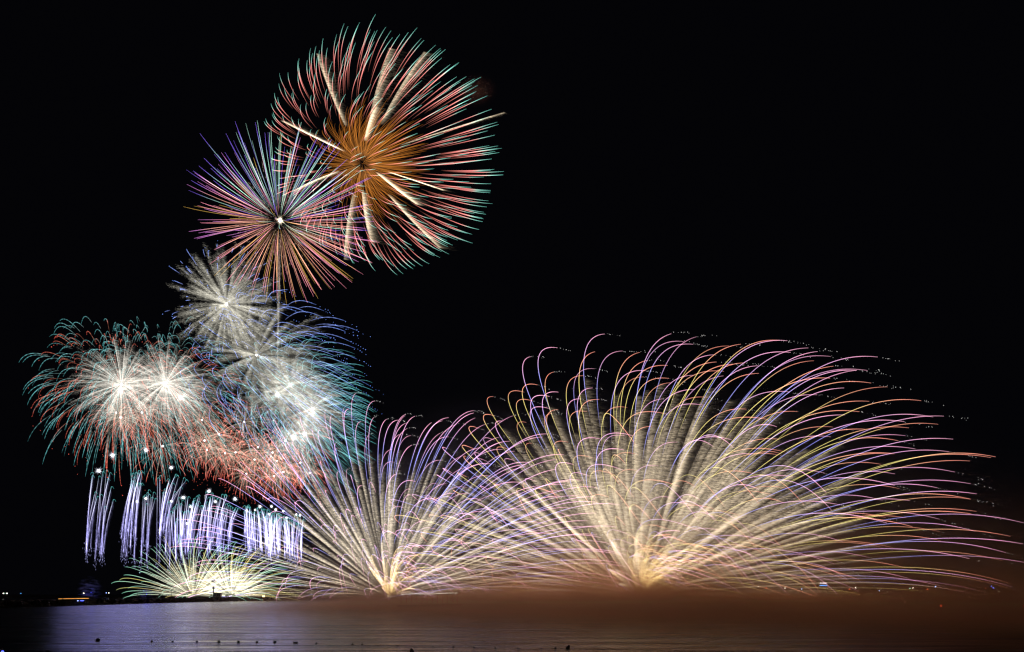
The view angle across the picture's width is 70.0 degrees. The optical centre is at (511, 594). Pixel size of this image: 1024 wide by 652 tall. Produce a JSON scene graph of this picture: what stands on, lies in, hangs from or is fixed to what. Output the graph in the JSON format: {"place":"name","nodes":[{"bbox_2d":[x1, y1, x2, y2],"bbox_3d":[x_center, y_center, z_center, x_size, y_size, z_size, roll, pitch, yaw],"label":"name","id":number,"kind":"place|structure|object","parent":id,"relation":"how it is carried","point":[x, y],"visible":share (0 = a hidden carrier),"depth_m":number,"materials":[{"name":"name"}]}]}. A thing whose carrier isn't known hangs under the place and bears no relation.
{"place":"outdoors","nodes":[
{"label":"outdoors","id":0,"kind":"place"},
{"bbox_2d":[212,587,221,596],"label":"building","id":1,"kind":"structure","parent":0,"point":[217,594],"depth_m":593.34,"materials":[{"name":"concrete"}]},
{"bbox_2d":[262,592,270,598],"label":"lit hut","id":2,"kind":"object","parent":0,"point":[266,594],"visible":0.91,"depth_m":676.14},
{"bbox_2d":[0,594,1023,651],"bbox_3d":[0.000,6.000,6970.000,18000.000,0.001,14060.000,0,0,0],"label":"sea","id":3,"kind":"structure","parent":0,"point":[582,624],"depth_m":139.77,"materials":[{"name":"black liquid"}]},
{"bbox_2d":[0,597,287,607],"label":"breakwater","id":4,"kind":"object","parent":3,"relation":"on","point":[40,602],"visible":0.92,"depth_m":429.18,"materials":[{"name":"concrete"}]},
{"bbox_2d":[370,583,404,597],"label":"firework fountain","id":5,"kind":"object","parent":3,"relation":"on","point":[391,592],"visible":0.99,"depth_m":702.82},
{"bbox_2d":[397,593,462,608],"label":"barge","id":6,"kind":"object","parent":3,"relation":"on","point":[417,606],"visible":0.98,"depth_m":308.46,"materials":[{"name":"metal"}]},
{"bbox_2d":[0,595,1023,597],"bbox_3d":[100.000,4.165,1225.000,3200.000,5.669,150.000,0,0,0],"label":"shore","id":7,"kind":"structure","parent":0,"point":[380,596],"depth_m":1161.68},
{"bbox_2d":[0,0,1023,593],"label":"sky","id":8,"kind":"structure","parent":0,"point":[560,296],"materials":[{"name":"black"}]},
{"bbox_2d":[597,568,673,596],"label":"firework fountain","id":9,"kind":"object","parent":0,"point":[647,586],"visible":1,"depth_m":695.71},
{"bbox_2d":[816,581,827,597],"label":"building","id":10,"kind":"structure","parent":0,"point":[821,589],"depth_m":775.00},
{"bbox_2d":[858,589,865,597],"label":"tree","id":11,"kind":"object","parent":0,"point":[862,592],"visible":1,"depth_m":483.28,"materials":[{"name":"green plant"}]},
{"bbox_2d":[863,586,877,596],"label":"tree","id":12,"kind":"object","parent":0,"point":[868,590],"visible":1,"depth_m":483.25,"materials":[{"name":"green plant"}]},
{"bbox_2d":[870,589,884,596],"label":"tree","id":13,"kind":"object","parent":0,"point":[875,592],"visible":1,"depth_m":483.65,"materials":[{"name":"green plant"}]},
{"bbox_2d":[809,596,1023,604],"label":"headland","id":14,"kind":"structure","parent":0,"point":[969,600],"depth_m":473.42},
{"bbox_2d":[989,590,1002,596],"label":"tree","id":15,"kind":"object","parent":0,"point":[996,592],"visible":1,"depth_m":446.60,"materials":[{"name":"green plant"}]}
]}

